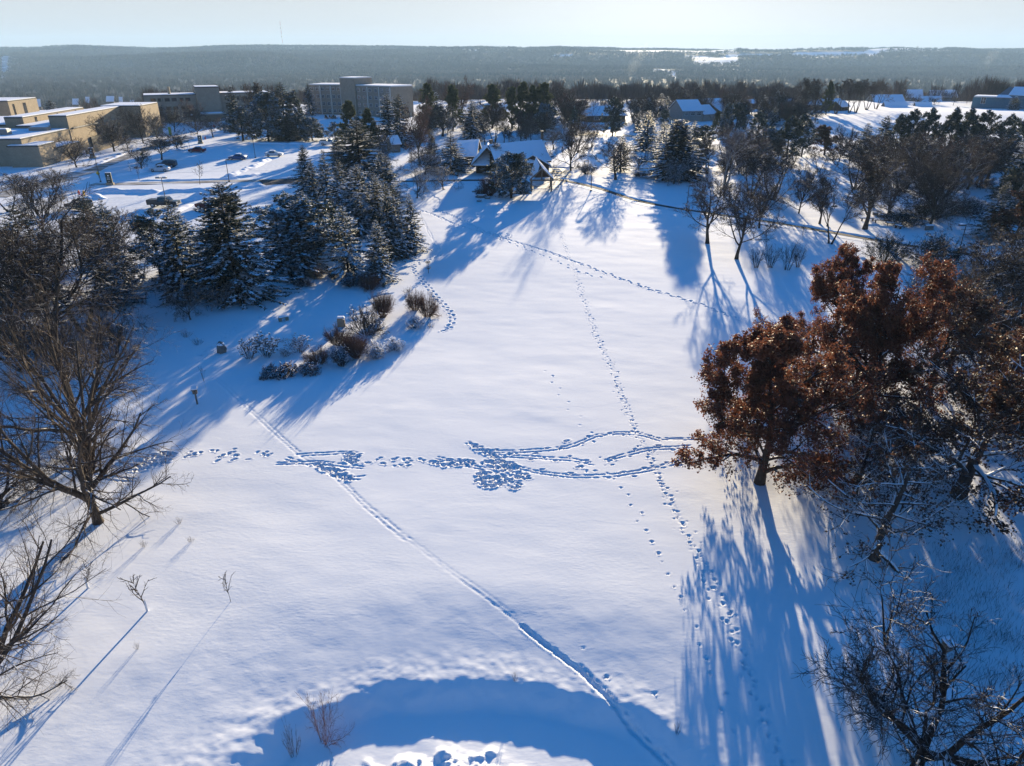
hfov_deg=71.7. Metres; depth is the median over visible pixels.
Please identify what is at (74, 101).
house
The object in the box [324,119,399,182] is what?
spruce tree
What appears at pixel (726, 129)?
bare tree
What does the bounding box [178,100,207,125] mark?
bare tree
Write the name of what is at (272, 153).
parked car
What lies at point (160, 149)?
bare tree
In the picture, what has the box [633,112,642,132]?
spruce tree
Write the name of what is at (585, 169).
shrub
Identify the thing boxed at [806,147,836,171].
bare tree
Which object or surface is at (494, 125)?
bare tree
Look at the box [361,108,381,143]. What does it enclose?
pine tree
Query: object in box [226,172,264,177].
snow bank
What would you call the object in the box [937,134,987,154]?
bare tree
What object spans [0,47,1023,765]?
snow ground
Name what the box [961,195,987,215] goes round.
shrub
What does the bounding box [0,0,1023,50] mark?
sky
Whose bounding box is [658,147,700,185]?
bare tree
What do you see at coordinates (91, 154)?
sign pylon
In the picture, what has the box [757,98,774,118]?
bare tree
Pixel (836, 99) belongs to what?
house
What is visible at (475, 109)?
bare tree
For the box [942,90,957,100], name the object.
house
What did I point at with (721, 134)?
bare tree
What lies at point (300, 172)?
spruce tree
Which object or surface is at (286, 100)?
spruce tree
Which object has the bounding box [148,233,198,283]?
spruce tree
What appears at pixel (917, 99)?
bare tree
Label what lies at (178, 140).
bare tree
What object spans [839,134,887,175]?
bare tree
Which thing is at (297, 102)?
pine tree
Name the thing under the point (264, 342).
shrub
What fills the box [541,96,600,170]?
bare tree
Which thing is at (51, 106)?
spruce tree
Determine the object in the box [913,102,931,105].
house
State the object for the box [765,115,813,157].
pine tree
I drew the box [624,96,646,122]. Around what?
bare tree
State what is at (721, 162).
bare tree
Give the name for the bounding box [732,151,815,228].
bare tree
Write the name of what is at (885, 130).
spruce tree
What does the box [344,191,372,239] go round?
spruce tree
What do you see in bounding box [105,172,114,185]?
sign pylon
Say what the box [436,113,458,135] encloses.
bare tree
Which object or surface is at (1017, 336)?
oak tree
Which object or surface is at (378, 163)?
spruce tree
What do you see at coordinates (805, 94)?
bare tree
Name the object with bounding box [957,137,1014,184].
bare tree
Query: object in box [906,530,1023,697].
dry grass
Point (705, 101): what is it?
bare tree
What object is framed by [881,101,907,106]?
house
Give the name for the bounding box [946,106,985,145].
pine tree
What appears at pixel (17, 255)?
bare tree
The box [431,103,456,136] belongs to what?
bare tree
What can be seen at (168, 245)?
spruce tree
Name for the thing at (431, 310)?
shrub
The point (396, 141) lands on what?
shed
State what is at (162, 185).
lamp post
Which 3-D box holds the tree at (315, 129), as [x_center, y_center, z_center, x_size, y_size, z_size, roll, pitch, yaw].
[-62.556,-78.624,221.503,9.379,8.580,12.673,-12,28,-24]
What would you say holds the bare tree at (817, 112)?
on the snow ground at (446, 525)
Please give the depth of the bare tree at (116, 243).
69.04 m
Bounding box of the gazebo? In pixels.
[529,157,553,191]
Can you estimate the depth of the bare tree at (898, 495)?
37.01 m
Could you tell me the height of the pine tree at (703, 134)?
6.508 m
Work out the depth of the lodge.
163.00 m
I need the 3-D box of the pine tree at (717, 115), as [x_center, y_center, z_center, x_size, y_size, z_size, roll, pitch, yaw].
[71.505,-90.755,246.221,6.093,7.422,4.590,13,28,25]
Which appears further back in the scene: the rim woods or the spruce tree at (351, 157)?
the rim woods
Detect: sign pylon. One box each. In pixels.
[88,148,95,158]
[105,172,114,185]
[197,135,203,143]
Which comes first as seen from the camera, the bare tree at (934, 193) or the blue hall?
the bare tree at (934, 193)
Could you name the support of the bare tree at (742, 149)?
on the snow ground at (446, 525)
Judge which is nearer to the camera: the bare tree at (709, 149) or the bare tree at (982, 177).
the bare tree at (982, 177)
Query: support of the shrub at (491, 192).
on the snow ground at (446, 525)
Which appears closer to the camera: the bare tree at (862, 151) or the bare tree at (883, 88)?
the bare tree at (862, 151)
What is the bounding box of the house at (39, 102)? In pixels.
[37,99,42,109]
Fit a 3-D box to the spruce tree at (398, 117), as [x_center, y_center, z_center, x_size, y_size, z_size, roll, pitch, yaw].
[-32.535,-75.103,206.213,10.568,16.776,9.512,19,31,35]
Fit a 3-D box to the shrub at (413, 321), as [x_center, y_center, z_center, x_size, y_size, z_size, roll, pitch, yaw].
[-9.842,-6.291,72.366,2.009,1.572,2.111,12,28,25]
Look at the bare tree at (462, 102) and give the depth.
272.99 m
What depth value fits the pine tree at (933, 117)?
179.72 m
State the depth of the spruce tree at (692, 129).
211.08 m
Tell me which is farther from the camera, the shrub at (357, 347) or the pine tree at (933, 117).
the pine tree at (933, 117)
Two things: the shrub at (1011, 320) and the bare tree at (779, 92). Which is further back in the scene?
the bare tree at (779, 92)
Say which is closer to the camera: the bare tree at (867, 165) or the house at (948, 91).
the bare tree at (867, 165)
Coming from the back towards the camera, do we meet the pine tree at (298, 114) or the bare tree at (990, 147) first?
the pine tree at (298, 114)
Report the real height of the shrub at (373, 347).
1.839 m
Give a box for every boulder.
[216,341,226,353]
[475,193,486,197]
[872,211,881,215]
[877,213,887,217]
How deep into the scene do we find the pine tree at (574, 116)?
231.56 m
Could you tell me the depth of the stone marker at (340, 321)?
72.39 m
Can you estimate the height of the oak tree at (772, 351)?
13.587 m
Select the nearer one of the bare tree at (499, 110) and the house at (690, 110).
the bare tree at (499, 110)
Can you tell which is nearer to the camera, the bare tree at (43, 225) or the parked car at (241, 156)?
the bare tree at (43, 225)
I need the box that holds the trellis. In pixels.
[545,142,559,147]
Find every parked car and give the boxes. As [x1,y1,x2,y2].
[149,164,170,171]
[188,146,205,151]
[228,153,246,159]
[265,150,282,156]
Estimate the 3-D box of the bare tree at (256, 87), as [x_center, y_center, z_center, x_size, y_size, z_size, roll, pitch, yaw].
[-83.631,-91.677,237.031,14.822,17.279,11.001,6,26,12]
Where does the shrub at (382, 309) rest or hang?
on the snow ground at (446, 525)
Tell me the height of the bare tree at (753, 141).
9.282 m
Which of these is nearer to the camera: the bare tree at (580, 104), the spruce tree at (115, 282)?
the spruce tree at (115, 282)
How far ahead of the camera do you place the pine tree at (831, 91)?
304.92 m
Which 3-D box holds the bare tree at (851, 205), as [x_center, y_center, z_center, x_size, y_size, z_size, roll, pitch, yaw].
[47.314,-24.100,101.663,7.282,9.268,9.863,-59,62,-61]
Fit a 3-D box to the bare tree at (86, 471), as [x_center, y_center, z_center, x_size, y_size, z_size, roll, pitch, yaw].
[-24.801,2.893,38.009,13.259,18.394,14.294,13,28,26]
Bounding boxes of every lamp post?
[155,176,167,209]
[956,223,966,257]
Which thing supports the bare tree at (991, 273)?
on the snow ground at (446, 525)
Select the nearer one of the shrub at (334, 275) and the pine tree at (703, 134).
the shrub at (334, 275)
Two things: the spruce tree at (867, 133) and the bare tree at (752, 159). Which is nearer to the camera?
the bare tree at (752, 159)
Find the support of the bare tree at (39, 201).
on the snow ground at (446, 525)
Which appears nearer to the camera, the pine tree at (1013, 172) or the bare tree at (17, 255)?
the bare tree at (17, 255)
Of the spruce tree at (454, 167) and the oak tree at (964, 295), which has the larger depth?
the spruce tree at (454, 167)
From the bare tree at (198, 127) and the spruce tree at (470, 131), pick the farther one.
the bare tree at (198, 127)
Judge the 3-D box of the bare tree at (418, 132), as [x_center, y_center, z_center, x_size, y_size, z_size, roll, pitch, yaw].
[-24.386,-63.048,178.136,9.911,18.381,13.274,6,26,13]
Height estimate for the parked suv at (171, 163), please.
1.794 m
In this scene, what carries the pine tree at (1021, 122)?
on the snow ground at (446, 525)
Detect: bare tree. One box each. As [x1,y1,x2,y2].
[0,170,84,235]
[0,171,29,211]
[0,173,53,199]
[0,182,190,339]
[0,201,81,324]
[0,204,80,304]
[0,207,158,331]
[0,256,185,461]
[0,299,196,574]
[0,414,81,515]
[0,453,121,738]
[3,216,69,262]
[5,224,87,299]
[7,240,66,296]
[28,167,72,198]
[39,208,97,271]
[46,127,110,167]
[54,208,135,272]
[60,210,116,266]
[83,112,141,151]
[88,206,139,253]
[110,103,165,142]
[115,138,154,168]
[117,135,137,145]
[141,135,173,159]
[144,112,166,137]
[151,124,187,150]
[159,104,172,126]
[160,105,191,131]
[162,273,206,321]
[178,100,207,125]
[183,116,208,134]
[201,115,219,136]
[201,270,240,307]
[237,81,270,134]
[366,118,399,167]
[396,147,455,174]
[397,92,438,162]
[399,156,437,199]
[415,104,436,134]
[421,115,436,138]
[425,157,463,189]
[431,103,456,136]
[435,75,474,120]
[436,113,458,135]
[453,113,470,135]
[461,102,482,124]
[474,114,493,144]
[476,101,505,143]
[488,102,507,129]
[498,117,512,142]
[500,117,516,141]
[506,119,534,140]
[511,110,526,127]
[513,116,535,138]
[518,113,532,137]
[520,110,536,136]
[524,122,538,139]
[526,110,541,129]
[534,113,553,136]
[539,127,562,149]
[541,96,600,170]
[549,85,564,106]
[554,87,576,110]
[555,90,573,124]
[556,91,587,124]
[557,84,576,108]
[559,120,589,151]
[563,96,579,119]
[563,101,594,124]
[564,96,589,119]
[585,134,639,179]
[587,128,605,147]
[592,124,604,134]
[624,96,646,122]
[627,102,652,125]
[632,144,651,169]
[633,92,664,113]
[637,100,657,118]
[644,107,662,124]
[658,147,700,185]
[666,86,696,104]
[674,167,748,243]
[690,86,709,104]
[693,139,722,172]
[694,89,717,107]
[696,137,717,155]
[703,184,786,259]
[709,91,748,121]
[712,123,771,167]
[714,151,739,181]
[715,83,750,100]
[715,127,730,149]
[715,127,781,188]
[718,93,738,105]
[719,134,768,174]
[720,90,738,99]
[720,102,735,119]
[732,147,778,195]
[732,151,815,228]
[737,146,757,175]
[740,98,761,127]
[741,150,800,199]
[747,133,767,153]
[752,90,772,109]
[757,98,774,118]
[762,96,782,115]
[764,137,786,162]
[770,86,790,114]
[770,161,836,213]
[772,87,801,118]
[775,101,795,125]
[781,102,812,120]
[784,97,815,124]
[785,99,805,116]
[791,499,1023,765]
[793,78,824,100]
[804,174,841,223]
[806,78,828,107]
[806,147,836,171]
[808,100,830,122]
[809,180,878,243]
[818,137,890,189]
[823,80,851,113]
[825,123,860,161]
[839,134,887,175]
[840,154,915,229]
[844,78,868,112]
[845,79,870,112]
[848,125,920,216]
[853,81,882,109]
[853,135,889,160]
[864,154,910,192]
[868,135,936,170]
[871,82,897,108]
[879,134,960,189]
[884,133,982,230]
[890,118,1000,219]
[899,131,949,145]
[900,265,1019,349]
[905,135,957,187]
[907,234,1023,315]
[909,95,922,104]
[912,155,972,195]
[916,143,962,183]
[916,146,982,179]
[928,95,939,104]
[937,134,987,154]
[946,138,1009,189]
[952,95,958,104]
[956,134,985,173]
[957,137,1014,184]
[957,241,1023,324]
[958,291,1015,313]
[961,131,1009,143]
[963,143,1009,187]
[980,136,1023,182]
[980,223,1023,293]
[994,138,1023,177]
[999,267,1023,320]
[1007,170,1023,198]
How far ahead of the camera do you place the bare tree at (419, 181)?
134.80 m
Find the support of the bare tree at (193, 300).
on the snow ground at (446, 525)
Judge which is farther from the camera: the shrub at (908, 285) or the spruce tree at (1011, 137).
the spruce tree at (1011, 137)
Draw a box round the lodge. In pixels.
[457,131,551,176]
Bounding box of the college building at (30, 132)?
[0,97,162,167]
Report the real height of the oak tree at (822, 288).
12.840 m
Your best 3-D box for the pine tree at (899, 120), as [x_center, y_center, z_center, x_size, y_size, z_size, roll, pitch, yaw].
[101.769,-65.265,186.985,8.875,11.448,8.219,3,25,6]
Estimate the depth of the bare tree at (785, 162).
131.84 m
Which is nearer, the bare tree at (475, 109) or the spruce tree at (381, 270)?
the spruce tree at (381, 270)
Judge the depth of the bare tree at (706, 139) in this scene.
179.66 m
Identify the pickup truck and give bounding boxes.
[146,196,181,207]
[319,139,333,145]
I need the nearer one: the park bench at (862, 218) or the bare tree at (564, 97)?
the park bench at (862, 218)
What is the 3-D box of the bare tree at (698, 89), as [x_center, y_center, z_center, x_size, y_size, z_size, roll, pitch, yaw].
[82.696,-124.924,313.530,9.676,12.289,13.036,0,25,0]
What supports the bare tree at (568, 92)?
on the snow ground at (446, 525)
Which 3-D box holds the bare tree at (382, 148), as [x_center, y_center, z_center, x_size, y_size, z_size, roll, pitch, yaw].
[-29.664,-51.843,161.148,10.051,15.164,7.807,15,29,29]
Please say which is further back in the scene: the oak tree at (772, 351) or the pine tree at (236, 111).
the pine tree at (236, 111)
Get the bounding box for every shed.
[385,135,401,152]
[831,100,850,110]
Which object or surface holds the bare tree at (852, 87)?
on the snow ground at (446, 525)
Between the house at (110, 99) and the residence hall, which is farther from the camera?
the house at (110, 99)
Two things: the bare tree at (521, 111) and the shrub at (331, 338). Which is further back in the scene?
the bare tree at (521, 111)
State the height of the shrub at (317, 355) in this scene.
2.230 m
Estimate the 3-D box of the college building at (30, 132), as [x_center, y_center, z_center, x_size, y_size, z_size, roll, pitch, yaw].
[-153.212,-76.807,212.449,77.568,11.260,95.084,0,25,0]
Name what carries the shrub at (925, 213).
on the snow ground at (446, 525)
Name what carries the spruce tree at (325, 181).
on the snow ground at (446, 525)
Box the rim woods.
[41,75,1023,109]
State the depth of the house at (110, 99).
595.81 m
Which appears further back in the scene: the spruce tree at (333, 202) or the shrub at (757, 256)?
the spruce tree at (333, 202)
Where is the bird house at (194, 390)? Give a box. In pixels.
[191,385,197,403]
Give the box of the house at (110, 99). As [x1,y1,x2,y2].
[106,96,115,103]
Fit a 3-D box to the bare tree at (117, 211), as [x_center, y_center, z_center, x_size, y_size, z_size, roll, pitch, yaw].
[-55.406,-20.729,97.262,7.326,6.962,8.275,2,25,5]
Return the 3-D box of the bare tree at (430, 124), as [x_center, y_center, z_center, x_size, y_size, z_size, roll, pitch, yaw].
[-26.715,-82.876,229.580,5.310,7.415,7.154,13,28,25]
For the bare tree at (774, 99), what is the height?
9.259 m
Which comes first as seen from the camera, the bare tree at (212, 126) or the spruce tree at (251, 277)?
the spruce tree at (251, 277)
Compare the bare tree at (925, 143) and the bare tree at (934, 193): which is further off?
the bare tree at (925, 143)
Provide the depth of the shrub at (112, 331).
64.28 m
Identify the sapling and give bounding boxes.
[72,561,91,588]
[117,575,154,611]
[192,161,203,182]
[218,571,235,601]
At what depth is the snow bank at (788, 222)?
119.94 m
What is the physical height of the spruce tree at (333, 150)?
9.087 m
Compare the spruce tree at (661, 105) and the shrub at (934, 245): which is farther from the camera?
the spruce tree at (661, 105)
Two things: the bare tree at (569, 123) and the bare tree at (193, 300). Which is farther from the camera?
the bare tree at (569, 123)
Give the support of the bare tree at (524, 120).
on the snow ground at (446, 525)
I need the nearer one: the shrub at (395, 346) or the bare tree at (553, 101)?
the shrub at (395, 346)
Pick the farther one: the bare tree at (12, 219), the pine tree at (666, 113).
the pine tree at (666, 113)
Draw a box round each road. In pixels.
[0,136,193,196]
[90,178,286,184]
[259,178,299,184]
[533,133,790,142]
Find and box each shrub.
[0,293,79,372]
[13,305,117,375]
[62,306,133,360]
[189,338,203,344]
[237,337,256,358]
[248,330,280,356]
[258,374,267,380]
[259,363,276,375]
[267,368,286,380]
[273,360,298,378]
[277,346,294,357]
[281,715,300,757]
[283,332,312,352]
[293,276,315,287]
[294,690,356,751]
[297,359,320,376]
[301,344,328,364]
[305,263,327,279]
[322,321,354,346]
[326,270,343,278]
[326,342,355,366]
[335,331,376,359]
[337,271,364,287]
[343,304,390,340]
[355,270,380,292]
[364,286,398,317]
[365,339,385,359]
[365,350,381,359]
[383,335,406,353]
[402,288,424,310]
[404,315,424,328]
[412,289,441,318]
[474,186,486,193]
[477,174,498,195]
[577,162,597,174]
[632,171,650,176]
[746,246,764,267]
[761,242,782,267]
[777,241,799,269]
[793,242,807,266]
[859,229,913,262]
[874,205,925,227]
[899,229,971,271]
[900,274,961,321]
[901,200,959,223]
[914,197,983,218]
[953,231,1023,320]
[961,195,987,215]
[961,288,1023,366]
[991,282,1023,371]
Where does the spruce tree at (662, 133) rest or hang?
on the snow ground at (446, 525)
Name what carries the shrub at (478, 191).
on the snow ground at (446, 525)
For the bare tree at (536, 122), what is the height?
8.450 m
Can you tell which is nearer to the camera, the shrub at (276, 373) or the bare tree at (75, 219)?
the shrub at (276, 373)
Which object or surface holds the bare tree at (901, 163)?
on the snow ground at (446, 525)
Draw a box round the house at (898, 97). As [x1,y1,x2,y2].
[866,94,904,101]
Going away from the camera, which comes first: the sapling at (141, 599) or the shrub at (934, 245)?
the sapling at (141, 599)
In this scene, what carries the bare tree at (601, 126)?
on the snow ground at (446, 525)
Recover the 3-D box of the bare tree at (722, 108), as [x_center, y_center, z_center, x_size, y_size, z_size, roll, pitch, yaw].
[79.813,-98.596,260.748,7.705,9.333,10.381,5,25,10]
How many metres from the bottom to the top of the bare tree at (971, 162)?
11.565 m
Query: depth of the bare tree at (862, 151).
141.67 m
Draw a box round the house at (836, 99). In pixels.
[819,98,840,109]
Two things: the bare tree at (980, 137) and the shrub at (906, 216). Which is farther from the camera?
the bare tree at (980, 137)
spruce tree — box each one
[44,100,57,109]
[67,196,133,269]
[76,249,146,312]
[94,197,144,288]
[147,199,208,309]
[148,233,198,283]
[152,208,202,274]
[158,232,202,285]
[166,182,304,310]
[192,218,238,274]
[223,87,242,132]
[261,222,303,276]
[263,81,299,140]
[266,200,336,273]
[271,115,303,141]
[279,210,325,269]
[279,223,321,280]
[281,257,305,284]
[287,145,320,197]
[301,84,318,115]
[302,159,325,203]
[313,149,339,216]
[323,206,369,281]
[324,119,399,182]
[325,197,348,245]
[326,137,343,172]
[326,158,351,216]
[337,168,361,225]
[339,164,378,233]
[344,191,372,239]
[358,220,400,287]
[363,152,406,202]
[363,175,389,234]
[365,172,391,209]
[366,163,381,205]
[371,93,413,144]
[374,180,404,219]
[374,194,406,263]
[378,155,407,204]
[381,187,421,260]
[386,94,417,147]
[400,194,431,255]
[422,128,439,154]
[430,90,446,127]
[431,133,474,176]
[457,101,487,141]
[478,143,501,173]
[607,137,634,172]
[624,110,659,151]
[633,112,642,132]
[637,119,714,183]
[640,98,657,123]
[643,121,675,161]
[656,93,665,116]
[659,96,670,117]
[689,121,699,144]
[754,96,770,119]
[767,103,779,126]
[842,123,874,157]
[875,115,899,158]
[961,195,1016,242]
[978,181,1019,221]
[985,146,1023,198]
[1000,129,1023,169]
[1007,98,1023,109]
[1009,184,1023,219]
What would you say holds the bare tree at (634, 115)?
on the snow ground at (446, 525)
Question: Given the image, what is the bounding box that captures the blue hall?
[971,87,1023,108]
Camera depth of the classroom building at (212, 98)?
281.38 m
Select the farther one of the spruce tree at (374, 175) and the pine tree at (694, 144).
the pine tree at (694, 144)
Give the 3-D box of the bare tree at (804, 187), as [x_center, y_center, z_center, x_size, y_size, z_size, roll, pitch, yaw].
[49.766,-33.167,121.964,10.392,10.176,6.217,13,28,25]
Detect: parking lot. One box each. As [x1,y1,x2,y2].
[99,158,318,177]
[103,189,272,224]
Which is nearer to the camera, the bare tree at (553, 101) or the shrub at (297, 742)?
the shrub at (297, 742)
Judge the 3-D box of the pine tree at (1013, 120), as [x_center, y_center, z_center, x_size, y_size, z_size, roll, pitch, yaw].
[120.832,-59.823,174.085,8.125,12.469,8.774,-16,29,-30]
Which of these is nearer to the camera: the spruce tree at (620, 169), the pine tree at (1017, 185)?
the pine tree at (1017, 185)
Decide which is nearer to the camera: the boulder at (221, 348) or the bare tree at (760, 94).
the boulder at (221, 348)
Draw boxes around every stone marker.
[337,316,344,326]
[924,224,933,229]
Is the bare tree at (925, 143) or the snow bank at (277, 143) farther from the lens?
the snow bank at (277, 143)
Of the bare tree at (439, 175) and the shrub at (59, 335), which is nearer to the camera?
the shrub at (59, 335)
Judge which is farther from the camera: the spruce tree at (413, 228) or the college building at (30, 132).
the college building at (30, 132)
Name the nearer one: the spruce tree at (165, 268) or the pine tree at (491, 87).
the spruce tree at (165, 268)
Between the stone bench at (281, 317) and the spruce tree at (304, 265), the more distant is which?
the spruce tree at (304, 265)
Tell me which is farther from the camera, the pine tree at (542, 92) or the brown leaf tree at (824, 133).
the pine tree at (542, 92)
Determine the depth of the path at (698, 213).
121.14 m
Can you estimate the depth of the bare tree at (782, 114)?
263.04 m
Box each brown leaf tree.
[806,124,841,154]
[981,190,1023,245]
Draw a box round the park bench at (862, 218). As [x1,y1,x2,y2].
[860,217,875,220]
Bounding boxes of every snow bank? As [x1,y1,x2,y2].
[74,145,148,171]
[84,193,107,199]
[85,188,160,193]
[101,178,239,180]
[112,165,154,176]
[114,172,160,182]
[151,204,193,219]
[160,184,265,192]
[163,149,184,153]
[180,196,197,202]
[186,188,216,199]
[223,158,271,176]
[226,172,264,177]
[246,142,312,144]
[266,177,297,178]
[560,178,997,256]
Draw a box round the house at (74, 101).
[72,98,80,106]
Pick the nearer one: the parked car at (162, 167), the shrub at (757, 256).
the shrub at (757, 256)
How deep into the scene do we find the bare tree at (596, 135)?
204.80 m
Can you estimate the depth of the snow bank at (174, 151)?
196.08 m
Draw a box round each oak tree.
[671,311,896,500]
[752,240,896,388]
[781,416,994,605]
[782,250,964,462]
[806,408,948,502]
[828,323,1023,538]
[849,277,1023,421]
[917,326,1023,457]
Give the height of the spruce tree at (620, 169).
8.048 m
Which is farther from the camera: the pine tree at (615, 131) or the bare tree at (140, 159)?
the pine tree at (615, 131)
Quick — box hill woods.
[0,44,1023,77]
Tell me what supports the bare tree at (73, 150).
on the snow ground at (446, 525)
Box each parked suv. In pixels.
[64,198,93,209]
[155,159,177,167]
[194,198,218,208]
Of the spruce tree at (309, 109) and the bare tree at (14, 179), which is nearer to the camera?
the bare tree at (14, 179)
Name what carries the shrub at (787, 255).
on the snow ground at (446, 525)
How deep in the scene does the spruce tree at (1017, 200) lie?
117.64 m
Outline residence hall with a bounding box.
[309,76,413,116]
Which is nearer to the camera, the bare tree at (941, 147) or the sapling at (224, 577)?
the sapling at (224, 577)
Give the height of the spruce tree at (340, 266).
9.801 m
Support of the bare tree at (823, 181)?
on the snow ground at (446, 525)
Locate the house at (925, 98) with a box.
[910,96,941,101]
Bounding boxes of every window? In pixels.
[23,102,27,112]
[980,97,986,103]
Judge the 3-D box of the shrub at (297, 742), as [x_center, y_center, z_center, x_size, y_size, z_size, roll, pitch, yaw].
[-8.978,14.352,28.793,0.746,2.592,0.887,-2,25,-4]
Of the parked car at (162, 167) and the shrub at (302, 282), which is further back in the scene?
the parked car at (162, 167)
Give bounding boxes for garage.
[702,104,715,121]
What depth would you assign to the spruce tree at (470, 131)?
220.16 m
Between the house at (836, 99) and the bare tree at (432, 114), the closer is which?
the bare tree at (432, 114)
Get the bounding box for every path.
[404,179,481,181]
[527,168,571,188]
[560,184,988,260]
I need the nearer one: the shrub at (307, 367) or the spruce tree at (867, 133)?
the shrub at (307, 367)
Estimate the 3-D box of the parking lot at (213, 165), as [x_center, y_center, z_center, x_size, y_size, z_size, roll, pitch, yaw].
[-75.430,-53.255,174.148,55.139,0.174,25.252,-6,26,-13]
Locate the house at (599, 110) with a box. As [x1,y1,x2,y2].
[581,106,627,121]
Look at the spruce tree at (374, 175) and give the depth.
123.31 m
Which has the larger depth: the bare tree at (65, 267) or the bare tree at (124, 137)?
the bare tree at (124, 137)
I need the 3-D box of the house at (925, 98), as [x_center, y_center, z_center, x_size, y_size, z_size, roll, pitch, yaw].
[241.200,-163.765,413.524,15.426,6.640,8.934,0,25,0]
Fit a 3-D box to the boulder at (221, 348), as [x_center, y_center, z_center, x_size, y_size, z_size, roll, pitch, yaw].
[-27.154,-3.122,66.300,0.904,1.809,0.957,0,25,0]
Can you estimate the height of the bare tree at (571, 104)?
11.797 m
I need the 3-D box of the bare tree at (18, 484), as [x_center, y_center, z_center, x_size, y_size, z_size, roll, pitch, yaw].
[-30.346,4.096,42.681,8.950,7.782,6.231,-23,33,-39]
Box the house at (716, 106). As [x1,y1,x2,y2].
[711,101,747,115]
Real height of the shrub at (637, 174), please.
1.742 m
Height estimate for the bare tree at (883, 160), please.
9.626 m
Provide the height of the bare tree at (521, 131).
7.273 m
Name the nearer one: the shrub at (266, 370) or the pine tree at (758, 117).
the shrub at (266, 370)
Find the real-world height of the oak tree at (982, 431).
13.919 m
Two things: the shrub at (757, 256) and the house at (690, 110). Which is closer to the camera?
the shrub at (757, 256)
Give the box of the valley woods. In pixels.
[0,67,1023,109]
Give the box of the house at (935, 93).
[927,90,941,98]
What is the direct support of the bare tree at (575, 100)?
on the snow ground at (446, 525)
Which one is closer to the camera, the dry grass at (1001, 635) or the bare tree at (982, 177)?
the dry grass at (1001, 635)
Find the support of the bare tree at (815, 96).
on the snow ground at (446, 525)
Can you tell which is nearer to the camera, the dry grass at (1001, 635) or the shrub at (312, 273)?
the dry grass at (1001, 635)
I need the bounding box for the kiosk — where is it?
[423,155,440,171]
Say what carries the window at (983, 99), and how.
in the blue hall
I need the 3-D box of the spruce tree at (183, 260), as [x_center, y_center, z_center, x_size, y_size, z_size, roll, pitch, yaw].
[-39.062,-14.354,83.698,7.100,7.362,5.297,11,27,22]
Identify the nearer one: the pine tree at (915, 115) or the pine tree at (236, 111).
the pine tree at (915, 115)
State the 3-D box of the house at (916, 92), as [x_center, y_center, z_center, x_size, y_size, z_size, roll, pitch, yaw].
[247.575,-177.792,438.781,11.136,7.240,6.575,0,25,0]
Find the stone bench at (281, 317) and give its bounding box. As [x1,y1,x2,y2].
[278,315,288,321]
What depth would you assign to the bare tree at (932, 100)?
374.85 m
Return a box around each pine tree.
[119,207,194,282]
[213,105,260,140]
[242,190,357,266]
[243,91,285,140]
[243,118,255,139]
[285,89,305,129]
[293,110,308,138]
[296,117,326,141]
[324,122,339,138]
[332,100,371,145]
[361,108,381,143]
[416,82,438,121]
[444,84,464,130]
[479,83,505,127]
[485,151,534,197]
[501,86,519,124]
[511,81,533,120]
[524,85,538,119]
[529,82,560,119]
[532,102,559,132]
[567,106,579,132]
[599,95,629,135]
[611,115,621,134]
[658,108,671,127]
[690,140,709,168]
[693,125,716,146]
[709,111,721,129]
[718,103,734,133]
[728,102,751,131]
[743,126,785,158]
[744,110,773,137]
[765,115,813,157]
[768,105,783,123]
[790,110,821,156]
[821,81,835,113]
[882,113,908,152]
[895,108,926,146]
[908,107,944,145]
[932,106,968,150]
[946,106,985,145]
[958,109,1001,144]
[985,165,1021,199]
[989,113,1023,147]
[1002,172,1023,204]
[1008,118,1023,161]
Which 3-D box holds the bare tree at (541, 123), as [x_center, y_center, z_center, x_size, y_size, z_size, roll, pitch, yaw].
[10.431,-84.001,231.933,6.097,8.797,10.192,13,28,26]
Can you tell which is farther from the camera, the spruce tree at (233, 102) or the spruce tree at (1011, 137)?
the spruce tree at (233, 102)
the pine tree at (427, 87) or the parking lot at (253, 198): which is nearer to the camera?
the parking lot at (253, 198)
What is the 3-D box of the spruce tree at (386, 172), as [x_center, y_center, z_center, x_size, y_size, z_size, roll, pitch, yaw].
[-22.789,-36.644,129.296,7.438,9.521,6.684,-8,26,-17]
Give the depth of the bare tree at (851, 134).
177.53 m
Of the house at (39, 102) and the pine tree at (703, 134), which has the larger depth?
the house at (39, 102)
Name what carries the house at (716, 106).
on the snow ground at (446, 525)
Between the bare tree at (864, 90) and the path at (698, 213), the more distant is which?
the bare tree at (864, 90)
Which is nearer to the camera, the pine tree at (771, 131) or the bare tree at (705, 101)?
the pine tree at (771, 131)
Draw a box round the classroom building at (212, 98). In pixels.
[143,85,268,122]
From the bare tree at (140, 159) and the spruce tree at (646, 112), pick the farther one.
the spruce tree at (646, 112)
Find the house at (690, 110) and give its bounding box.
[668,99,704,121]
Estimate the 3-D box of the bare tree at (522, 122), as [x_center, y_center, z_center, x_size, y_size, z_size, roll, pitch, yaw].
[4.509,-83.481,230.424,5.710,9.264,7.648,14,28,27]
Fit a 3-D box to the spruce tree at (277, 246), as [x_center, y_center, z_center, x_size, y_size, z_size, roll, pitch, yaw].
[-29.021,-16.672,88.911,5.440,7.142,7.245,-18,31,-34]
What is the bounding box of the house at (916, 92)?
[903,89,922,100]

